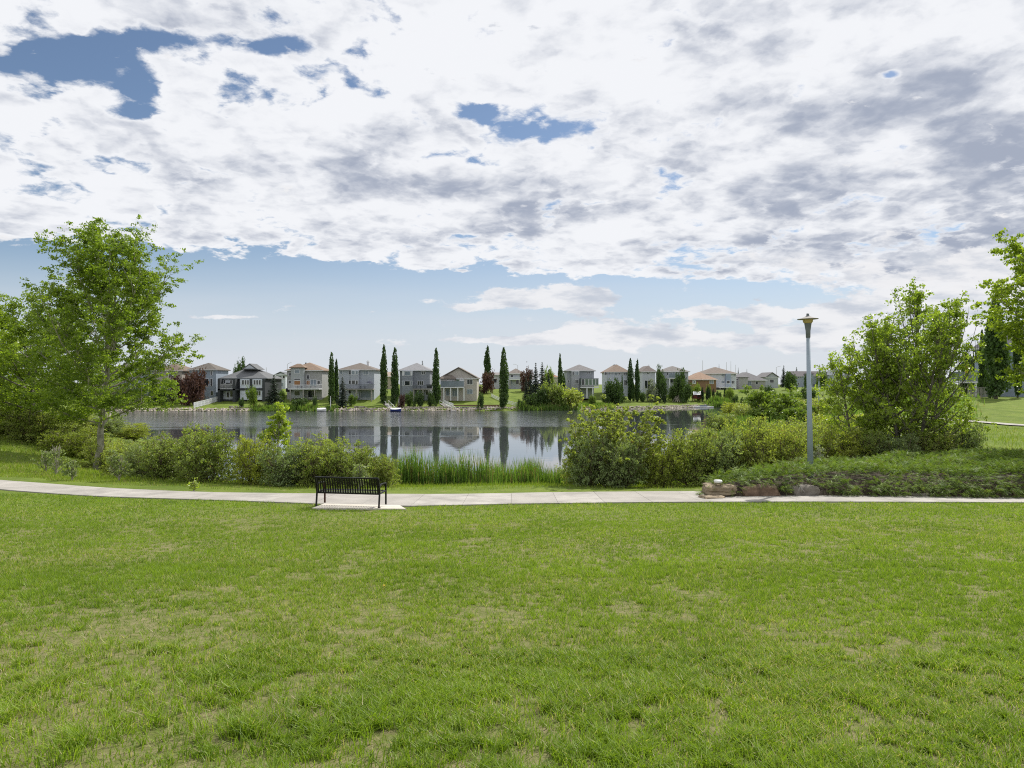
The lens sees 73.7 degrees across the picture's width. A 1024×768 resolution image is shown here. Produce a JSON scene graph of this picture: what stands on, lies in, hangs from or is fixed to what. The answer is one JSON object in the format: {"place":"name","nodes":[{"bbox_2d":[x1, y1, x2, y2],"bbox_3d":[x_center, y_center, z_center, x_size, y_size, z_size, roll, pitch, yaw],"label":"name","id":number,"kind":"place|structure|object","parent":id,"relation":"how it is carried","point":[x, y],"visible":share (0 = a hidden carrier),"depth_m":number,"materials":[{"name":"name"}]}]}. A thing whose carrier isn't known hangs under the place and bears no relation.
{"place":"outdoors","nodes":[
{"label":"outdoors","id":0,"kind":"place"},
{"bbox_2d":[93,407,723,480],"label":"water","id":1,"kind":"structure","parent":0,"point":[518,436],"depth_m":113.89,"materials":[{"name":"grey liquid"}]},
{"bbox_2d":[0,384,1023,767],"bbox_3d":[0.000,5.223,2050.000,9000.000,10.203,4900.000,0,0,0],"label":"ground","id":2,"kind":"structure","parent":0,"point":[1004,410],"depth_m":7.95,"materials":[{"name":"plant"}]},
{"bbox_2d":[0,407,82,445],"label":"willow shrub","id":3,"kind":"object","parent":2,"relation":"on","point":[30,429],"visible":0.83,"depth_m":53.67,"materials":[{"name":"green plant"}]},
{"bbox_2d":[30,449,55,471],"bbox_3d":[-22.564,3.775,32.926,1.168,1.216,0.666,0,0,-19],"label":"poplar sapling","id":4,"kind":"object","parent":2,"relation":"on","point":[44,462],"visible":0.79,"depth_m":32.93,"materials":[{"name":"green plant"}]},
{"bbox_2d":[46,444,67,474],"bbox_3d":[-21.336,3.599,32.034,0.889,1.610,0.882,0,0,0],"label":"poplar sapling","id":5,"kind":"object","parent":2,"relation":"on","point":[52,452],"visible":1,"depth_m":31.97,"materials":[{"name":"green plant"}]},
{"bbox_2d":[0,287,136,428],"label":"poplar tree","id":6,"kind":"object","parent":2,"relation":"on","point":[13,346],"visible":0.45,"depth_m":53.57,"materials":[{"name":"green plant"}]},
{"bbox_2d":[61,458,80,479],"bbox_3d":[-18.733,3.659,28.934,0.666,1.084,0.716,0,0,20],"label":"poplar sapling","id":7,"kind":"object","parent":2,"relation":"on","point":[71,472],"visible":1,"depth_m":28.92,"materials":[{"name":"green plant"}]},
{"bbox_2d":[30,424,113,458],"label":"willow shrub","id":8,"kind":"object","parent":2,"relation":"on","point":[74,445],"visible":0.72,"depth_m":50.92,"materials":[{"name":"green plant"}]},
{"bbox_2d":[57,408,98,430],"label":"willow shrub","id":9,"kind":"object","parent":2,"relation":"on","point":[72,422],"visible":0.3,"depth_m":71.53,"materials":[{"name":"green plant"}]},
{"bbox_2d":[74,436,133,470],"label":"willow shrub","id":10,"kind":"object","parent":2,"relation":"on","point":[89,448],"visible":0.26,"depth_m":47.01,"materials":[{"name":"green plant"}]},
{"bbox_2d":[5,214,205,471],"bbox_3d":[-27.475,-2.800,47.350,11.486,17.928,13.545,0,0,-25],"label":"poplar tree","id":11,"kind":"object","parent":2,"relation":"on","point":[101,283],"visible":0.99,"depth_m":44.88,"materials":[{"name":"green plant"}]},
{"bbox_2d":[85,412,130,434],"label":"willow shrub","id":12,"kind":"object","parent":2,"relation":"on","point":[112,425],"visible":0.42,"depth_m":75.96,"materials":[{"name":"green plant"}]},
{"bbox_2d":[103,449,133,480],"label":"shrub","id":13,"kind":"object","parent":2,"relation":"on","point":[117,457],"visible":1,"depth_m":28.44,"materials":[{"name":"green plant"}]},
{"bbox_2d":[98,439,148,476],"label":"willow shrub","id":14,"kind":"object","parent":2,"relation":"on","point":[119,448],"visible":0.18,"depth_m":32.91,"materials":[{"name":"green plant"}]},
{"bbox_2d":[111,422,156,439],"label":"willow shrub","id":15,"kind":"object","parent":2,"relation":"on","point":[130,433],"visible":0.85,"depth_m":79.30,"materials":[{"name":"green plant"}]},
{"bbox_2d":[114,439,168,477],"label":"willow shrub","id":16,"kind":"object","parent":2,"relation":"on","point":[131,456],"visible":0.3,"depth_m":30.96,"materials":[{"name":"green plant"}]},
{"bbox_2d":[131,431,200,480],"bbox_3d":[-15.163,3.226,30.099,3.050,2.282,2.868,0,0,-18],"label":"willow shrub","id":17,"kind":"object","parent":2,"relation":"on","point":[157,461],"visible":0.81,"depth_m":29.42,"materials":[{"name":"green plant"}]},
{"bbox_2d":[154,364,189,398],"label":"house","id":18,"kind":"structure","parent":2,"relation":"on","point":[181,373],"depth_m":206.00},
{"bbox_2d":[169,366,197,402],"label":"plum tree","id":19,"kind":"object","parent":2,"relation":"on","point":[180,382],"visible":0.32,"depth_m":197.79,"materials":[{"name":"purple plant"}]},
{"bbox_2d":[178,358,208,405],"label":"plum tree","id":20,"kind":"object","parent":2,"relation":"on","point":[195,385],"visible":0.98,"depth_m":193.98,"materials":[{"name":"purple plant"}]},
{"bbox_2d":[167,421,240,482],"bbox_3d":[-12.939,2.952,28.886,3.144,2.732,3.300,0,0,-10],"label":"willow shrub","id":21,"kind":"object","parent":2,"relation":"on","point":[201,459],"visible":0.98,"depth_m":28.52,"materials":[{"name":"green plant"}]},
{"bbox_2d":[187,363,230,398],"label":"house","id":22,"kind":"structure","parent":2,"relation":"on","point":[214,372],"depth_m":206.00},
{"bbox_2d":[218,363,283,401],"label":"house","id":23,"kind":"structure","parent":2,"relation":"on","point":[232,387],"depth_m":202.87,"materials":[{"name":"paint"}]},
{"bbox_2d":[245,385,257,406],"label":"garden tree","id":24,"kind":"object","parent":2,"relation":"on","point":[252,394],"visible":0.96,"depth_m":188.95,"materials":[{"name":"green plant"}]},
{"bbox_2d":[222,430,282,484],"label":"willow shrub","id":25,"kind":"object","parent":2,"relation":"on","point":[251,469],"visible":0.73,"depth_m":27.95,"materials":[{"name":"green plant"}]},
{"bbox_2d":[263,375,283,405],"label":"spruce tree","id":26,"kind":"object","parent":2,"relation":"on","point":[272,399],"visible":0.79,"depth_m":189.50,"materials":[{"name":"green plant"}]},
{"bbox_2d":[257,402,293,471],"bbox_3d":[-10.346,2.643,30.025,1.727,3.749,1.698,0,0,0],"label":"poplar sapling","id":27,"kind":"object","parent":2,"relation":"on","point":[279,416],"visible":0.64,"depth_m":29.87,"materials":[{"name":"green plant"}]},
{"bbox_2d":[254,439,315,486],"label":"willow shrub","id":28,"kind":"object","parent":2,"relation":"on","point":[284,476],"visible":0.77,"depth_m":27.52,"materials":[{"name":"green plant"}]},
{"bbox_2d":[250,401,321,411],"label":"cattail reeds","id":29,"kind":"object","parent":2,"relation":"on","point":[305,408],"visible":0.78,"depth_m":185.17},
{"bbox_2d":[284,363,329,400],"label":"house","id":30,"kind":"structure","parent":2,"relation":"on","point":[308,377],"depth_m":205.97,"materials":[{"name":"paint"}]},
{"bbox_2d":[287,431,352,487],"bbox_3d":[-7.920,3.131,27.959,2.864,2.423,2.812,0,0,-13],"label":"willow shrub","id":31,"kind":"object","parent":2,"relation":"on","point":[319,459],"visible":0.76,"depth_m":27.45,"materials":[{"name":"green plant"}]},
{"bbox_2d":[328,352,334,403],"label":"columnar poplar","id":32,"kind":"object","parent":2,"relation":"on","point":[331,385],"visible":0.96,"depth_m":196.57,"materials":[{"name":"green plant"}]},
{"bbox_2d":[335,377,349,407],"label":"spruce tree","id":33,"kind":"object","parent":2,"relation":"on","point":[341,403],"visible":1,"depth_m":189.53,"materials":[{"name":"green plant"}]},
{"bbox_2d":[320,439,380,487],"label":"willow shrub","id":34,"kind":"object","parent":2,"relation":"on","point":[359,456],"visible":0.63,"depth_m":27.55,"materials":[{"name":"green plant"}]},
{"bbox_2d":[339,360,380,400],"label":"house","id":35,"kind":"structure","parent":2,"relation":"on","point":[356,376],"depth_m":206.00,"materials":[{"name":"paint"}]},
{"bbox_2d":[350,463,371,488],"bbox_3d":[-5.877,3.603,26.481,0.863,1.164,1.026,0,0,0],"label":"poplar sapling","id":36,"kind":"object","parent":2,"relation":"on","point":[359,471],"visible":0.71,"depth_m":26.42,"materials":[{"name":"green plant"}]},
{"bbox_2d":[363,454,402,486],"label":"willow shrub","id":37,"kind":"object","parent":2,"relation":"on","point":[386,470],"visible":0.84,"depth_m":27.92,"materials":[{"name":"green plant"}]},
{"bbox_2d":[379,344,387,404],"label":"columnar poplar","id":38,"kind":"object","parent":2,"relation":"on","point":[383,381],"visible":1,"depth_m":195.60,"materials":[{"name":"green plant"}]},
{"bbox_2d":[390,347,399,405],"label":"columnar poplar","id":39,"kind":"object","parent":2,"relation":"on","point":[394,389],"visible":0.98,"depth_m":194.53,"materials":[{"name":"green plant"}]},
{"bbox_2d":[112,404,709,411],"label":"shore rocks","id":40,"kind":"object","parent":2,"relation":"on","point":[429,409],"visible":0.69,"depth_m":187.74,"materials":[{"name":"stone"}]},
{"bbox_2d":[398,363,432,401],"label":"house","id":41,"kind":"structure","parent":2,"relation":"on","point":[414,377],"depth_m":205.97,"materials":[{"name":"paint"}]},
{"bbox_2d":[432,348,440,405],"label":"columnar poplar","id":42,"kind":"object","parent":2,"relation":"on","point":[436,390],"visible":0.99,"depth_m":194.37,"materials":[{"name":"green plant"}]},
{"bbox_2d":[440,367,479,400],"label":"house","id":43,"kind":"structure","parent":2,"relation":"on","point":[459,384],"depth_m":206.00,"materials":[{"name":"paint"}]},
{"bbox_2d":[479,368,496,393],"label":"plum tree","id":44,"kind":"object","parent":2,"relation":"on","point":[487,382],"visible":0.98,"depth_m":221.17,"materials":[{"name":"purple plant"}]},
{"bbox_2d":[313,443,675,485],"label":"cattail reeds","id":45,"kind":"object","parent":2,"relation":"on","point":[411,471],"visible":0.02,"depth_m":32.39,"materials":[{"name":"plant"}]},
{"bbox_2d":[498,347,508,407],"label":"columnar poplar","id":46,"kind":"object","parent":2,"relation":"on","point":[503,386],"visible":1,"depth_m":191.26,"materials":[{"name":"green plant"}]},
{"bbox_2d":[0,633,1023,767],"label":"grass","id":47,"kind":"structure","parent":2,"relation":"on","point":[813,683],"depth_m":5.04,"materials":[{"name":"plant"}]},
{"bbox_2d":[0,425,1023,490],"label":"rough grass","id":48,"kind":"structure","parent":2,"relation":"on","point":[90,474],"depth_m":30.42,"materials":[{"name":"plant"}]},
{"bbox_2d":[508,368,521,388],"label":"house","id":49,"kind":"structure","parent":2,"relation":"on","point":[514,379],"depth_m":258.00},
{"bbox_2d":[519,365,533,390],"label":"plum tree","id":50,"kind":"object","parent":2,"relation":"on","point":[523,374],"visible":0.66,"depth_m":228.86,"materials":[{"name":"brown plant"}]},
{"bbox_2d":[515,400,580,410],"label":"cattail reeds","id":51,"kind":"object","parent":2,"relation":"on","point":[543,406],"visible":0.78,"depth_m":191.97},
{"bbox_2d":[541,380,569,405],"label":"bush","id":52,"kind":"object","parent":2,"relation":"on","point":[553,390],"visible":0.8,"depth_m":193.82,"materials":[{"name":"green plant"}]},
{"bbox_2d":[562,386,583,408],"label":"bush","id":53,"kind":"object","parent":2,"relation":"on","point":[575,396],"visible":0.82,"depth_m":193.81,"materials":[{"name":"green plant"}]},
{"bbox_2d":[554,445,599,485],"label":"willow shrub","id":54,"kind":"object","parent":2,"relation":"on","point":[565,463],"visible":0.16,"depth_m":30.92,"materials":[{"name":"green plant"}]},
{"bbox_2d":[563,365,598,398],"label":"house","id":55,"kind":"structure","parent":2,"relation":"on","point":[580,378],"depth_m":215.47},
{"bbox_2d":[561,428,617,486],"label":"willow shrub","id":56,"kind":"object","parent":2,"relation":"on","point":[581,474],"visible":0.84,"depth_m":28.03,"materials":[{"name":"green plant"}]},
{"bbox_2d":[558,394,668,469],"bbox_3d":[4.205,2.495,29.196,4.306,4.170,5.115,0,0,-25],"label":"shrub","id":57,"kind":"object","parent":2,"relation":"on","point":[617,431],"visible":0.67,"depth_m":28.56,"materials":[{"name":"green plant"}]},
{"bbox_2d":[600,364,627,396],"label":"house","id":58,"kind":"structure","parent":2,"relation":"on","point":[616,371],"depth_m":224.00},
{"bbox_2d":[603,376,626,402],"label":"garden tree","id":59,"kind":"object","parent":2,"relation":"on","point":[607,388],"visible":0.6,"depth_m":212.49,"materials":[{"name":"green plant"}]},
{"bbox_2d":[609,382,624,403],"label":"garden bush","id":60,"kind":"object","parent":2,"relation":"on","point":[616,394],"visible":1,"depth_m":210.46,"materials":[{"name":"green plant"}]},
{"bbox_2d":[592,432,649,487],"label":"willow shrub","id":61,"kind":"object","parent":2,"relation":"on","point":[621,476],"visible":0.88,"depth_m":27.55,"materials":[{"name":"green plant"}]},
{"bbox_2d":[627,358,634,400],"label":"columnar poplar","id":62,"kind":"object","parent":2,"relation":"on","point":[630,377],"visible":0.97,"depth_m":221.54,"materials":[{"name":"green plant"}]},
{"bbox_2d":[634,358,639,399],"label":"columnar poplar","id":63,"kind":"object","parent":2,"relation":"on","point":[637,381],"visible":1,"depth_m":220.60,"materials":[{"name":"green plant"}]},
{"bbox_2d":[634,365,656,393],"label":"house","id":64,"kind":"structure","parent":2,"relation":"on","point":[646,373],"depth_m":240.00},
{"bbox_2d":[645,378,661,401],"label":"silver tree","id":65,"kind":"object","parent":2,"relation":"on","point":[652,389],"visible":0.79,"depth_m":223.65,"materials":[{"name":"green plant"}]},
{"bbox_2d":[655,374,667,401],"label":"garden tree","id":66,"kind":"object","parent":2,"relation":"on","point":[662,387],"visible":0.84,"depth_m":224.09,"materials":[{"name":"green plant"}]},
{"bbox_2d":[637,440,691,487],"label":"willow shrub","id":67,"kind":"object","parent":2,"relation":"on","point":[664,468],"visible":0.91,"depth_m":28.15,"materials":[{"name":"green plant"}]},
{"bbox_2d":[678,378,692,402],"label":"garden bush","id":68,"kind":"object","parent":2,"relation":"on","point":[685,394],"visible":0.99,"depth_m":225.81,"materials":[{"name":"green plant"}]},
{"bbox_2d":[653,426,723,486],"bbox_3d":[7.615,3.118,28.918,2.955,2.742,2.775,0,0,-35],"label":"willow shrub","id":69,"kind":"object","parent":2,"relation":"on","point":[691,456],"visible":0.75,"depth_m":28.52,"materials":[{"name":"green plant"}]},
{"bbox_2d":[688,372,717,391],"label":"house","id":70,"kind":"structure","parent":2,"relation":"on","point":[702,379],"depth_m":250.00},
{"bbox_2d":[694,367,737,389],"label":"house","id":71,"kind":"structure","parent":2,"relation":"on","point":[726,379],"depth_m":262.00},
{"bbox_2d":[689,422,748,481],"bbox_3d":[8.953,3.040,29.477,2.696,2.944,2.722,0,0,3],"label":"willow shrub","id":72,"kind":"object","parent":2,"relation":"on","point":[725,459],"visible":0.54,"depth_m":28.85,"materials":[{"name":"green plant"}]},
{"bbox_2d":[700,412,739,431],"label":"willow shrub","id":73,"kind":"object","parent":2,"relation":"on","point":[719,420],"visible":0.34,"depth_m":95.47,"materials":[{"name":"green plant"}]},
{"bbox_2d":[704,395,735,406],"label":"cattail reeds","id":74,"kind":"object","parent":2,"relation":"on","point":[716,401],"visible":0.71,"depth_m":219.25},
{"bbox_2d":[710,402,784,443],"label":"cattail reeds","id":75,"kind":"object","parent":2,"relation":"on","point":[745,416],"visible":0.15,"depth_m":84.81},
{"bbox_2d":[717,414,778,479],"bbox_3d":[10.177,2.918,30.066,3.052,3.256,2.904,0,0,14],"label":"willow shrub","id":76,"kind":"object","parent":2,"relation":"on","point":[752,455],"visible":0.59,"depth_m":29.59,"materials":[{"name":"green plant"}]},
{"bbox_2d":[736,372,767,388],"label":"house","id":77,"kind":"structure","parent":2,"relation":"on","point":[749,379],"depth_m":267.96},
{"bbox_2d":[758,372,779,387],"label":"house","id":78,"kind":"structure","parent":2,"relation":"on","point":[771,378],"depth_m":300.00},
{"bbox_2d":[738,383,804,421],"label":"maple bush","id":79,"kind":"object","parent":2,"relation":"on","point":[754,400],"visible":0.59,"depth_m":83.81,"materials":[{"name":"green plant"}]},
{"bbox_2d":[749,417,806,475],"bbox_3d":[11.897,3.037,31.016,2.962,3.122,3.144,0,0,9],"label":"willow shrub","id":80,"kind":"object","parent":2,"relation":"on","point":[786,449],"visible":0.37,"depth_m":30.40,"materials":[{"name":"green plant"}]},
{"bbox_2d":[764,400,817,424],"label":"maple bush","id":81,"kind":"object","parent":2,"relation":"on","point":[788,412],"visible":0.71,"depth_m":79.23,"materials":[{"name":"green plant"}]},
{"bbox_2d":[784,371,798,389],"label":"garden tree","id":82,"kind":"object","parent":2,"relation":"on","point":[789,378],"visible":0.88,"depth_m":248.94,"materials":[{"name":"green plant"}]},
{"bbox_2d":[785,371,820,386],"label":"house","id":83,"kind":"structure","parent":2,"relation":"on","point":[800,375],"depth_m":360.00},
{"bbox_2d":[769,415,837,453],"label":"willow shrub","id":84,"kind":"object","parent":2,"relation":"on","point":[791,422],"visible":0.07,"depth_m":44.25,"materials":[{"name":"green plant"}]},
{"bbox_2d":[781,422,843,469],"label":"willow shrub","id":85,"kind":"object","parent":2,"relation":"on","point":[818,439],"visible":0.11,"depth_m":31.85,"materials":[{"name":"green plant"}]},
{"bbox_2d":[813,422,875,469],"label":"willow shrub","id":86,"kind":"object","parent":2,"relation":"on","point":[853,440],"visible":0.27,"depth_m":32.31,"materials":[{"name":"green plant"}]},
{"bbox_2d":[803,412,892,432],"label":"willow shrub","id":87,"kind":"object","parent":2,"relation":"on","point":[819,418],"visible":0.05,"depth_m":46.15,"materials":[{"name":"green plant"}]},
{"bbox_2d":[833,426,892,458],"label":"willow shrub","id":88,"kind":"object","parent":2,"relation":"on","point":[869,446],"visible":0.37,"depth_m":32.51,"materials":[{"name":"green plant"}]},
{"bbox_2d":[705,462,1023,496],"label":"planting bed","id":89,"kind":"object","parent":2,"relation":"on","point":[853,477],"visible":0.34,"depth_m":23.54,"materials":[{"name":"soil"}]},
{"bbox_2d":[702,482,736,495],"bbox_3d":[7.067,3.611,23.315,1.073,0.471,0.875,0,0,3],"label":"boulder","id":90,"kind":"object","parent":89,"relation":"on","point":[723,489],"visible":0.87,"depth_m":22.98,"materials":[{"name":"beige stone"}]},
{"bbox_2d":[742,483,780,495],"bbox_3d":[8.435,3.656,23.270,1.390,0.490,0.753,0,0,0],"label":"boulder","id":91,"kind":"object","parent":89,"relation":"on","point":[766,490],"visible":0.77,"depth_m":22.94,"materials":[{"name":"red stone"}]},
{"bbox_2d":[790,483,819,495],"bbox_3d":[9.858,3.618,23.259,1.121,0.467,0.770,0,0,-3],"label":"boulder","id":92,"kind":"object","parent":89,"relation":"on","point":[810,490],"visible":0.63,"depth_m":22.91,"materials":[{"name":"grey stone"}]},
{"bbox_2d":[797,313,818,477],"bbox_3d":[11.149,0.646,25.600,0.750,6.585,0.750,-1,0,0],"label":"lamp post","id":93,"kind":"object","parent":89,"relation":"on","point":[807,319],"visible":0.84,"depth_m":25.53,"materials":[{"name":"grey metal"}]},
{"bbox_2d":[695,446,1023,497],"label":"juniper ground cover","id":94,"kind":"object","parent":89,"relation":"on","point":[1008,460],"visible":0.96,"depth_m":23.85,"materials":[{"name":"plant"}]},
{"bbox_2d":[812,328,928,439],"bbox_3d":[18.540,0.829,35.425,4.964,7.449,5.005,0,0,-11],"label":"poplar tree","id":95,"kind":"object","parent":2,"relation":"on","point":[847,369],"visible":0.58,"depth_m":35.22,"materials":[{"name":"green plant"}]},
{"bbox_2d":[769,393,984,423],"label":"cattail reeds","id":96,"kind":"object","parent":2,"relation":"on","point":[859,411],"visible":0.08,"depth_m":86.71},
{"bbox_2d":[869,432,924,463],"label":"willow shrub","id":97,"kind":"object","parent":2,"relation":"on","point":[897,445],"visible":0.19,"depth_m":32.06,"materials":[{"name":"green plant"}]},
{"bbox_2d":[835,277,998,446],"bbox_3d":[20.029,-0.644,34.148,6.962,9.928,7.110,0,0,24],"label":"poplar tree","id":98,"kind":"object","parent":2,"relation":"on","point":[945,329],"visible":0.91,"depth_m":33.59,"materials":[{"name":"green plant"}]},
{"bbox_2d":[901,425,966,454],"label":"willow shrub","id":99,"kind":"object","parent":2,"relation":"on","point":[928,443],"visible":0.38,"depth_m":32.38,"materials":[{"name":"green plant"}]},
{"bbox_2d":[926,419,989,454],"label":"willow shrub","id":100,"kind":"object","parent":2,"relation":"on","point":[974,436],"visible":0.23,"depth_m":32.85,"materials":[{"name":"green plant"}]},
{"bbox_2d":[977,330,984,394],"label":"columnar poplar","id":101,"kind":"object","parent":2,"relation":"on","point":[981,367],"visible":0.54,"depth_m":111.90,"materials":[{"name":"green plant"}]},
{"bbox_2d":[950,325,1023,396],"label":"house","id":102,"kind":"structure","parent":2,"relation":"on","point":[1010,393],"depth_m":118.59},
{"bbox_2d":[979,294,1012,398],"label":"columnar poplar","id":103,"kind":"object","parent":2,"relation":"on","point":[992,350],"visible":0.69,"depth_m":103.34,"materials":[{"name":"green plant"}]},
{"bbox_2d":[973,228,1023,393],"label":"poplar tree","id":104,"kind":"object","parent":2,"relation":"on","point":[1012,328],"visible":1,"depth_m":31.70,"materials":[{"name":"green plant"}]},
{"bbox_2d":[1012,306,1023,397],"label":"columnar poplar","id":105,"kind":"object","parent":2,"relation":"on","point":[1017,359],"visible":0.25,"depth_m":107.74,"materials":[{"name":"green plant"}]},
{"bbox_2d":[0,480,1023,509],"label":"path","id":106,"kind":"structure","parent":0,"point":[359,501],"depth_m":22.73,"materials":[{"name":"concrete"}]},
{"bbox_2d":[315,476,386,507],"bbox_3d":[-4.770,3.159,20.227,2.009,0.882,0.720,0,0,9],"label":"park bench","id":107,"kind":"object","parent":106,"relation":"on","point":[342,491],"visible":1,"depth_m":19.99,"materials":[{"name":"black paint"}]},
{"bbox_2d":[0,0,1023,383],"label":"sky","id":108,"kind":"structure","parent":0,"point":[599,185],"materials":[{"name":"white"}]},
{"bbox_2d":[655,366,689,394],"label":"house","id":109,"kind":"structure","parent":0,"point":[668,373],"depth_m":244.00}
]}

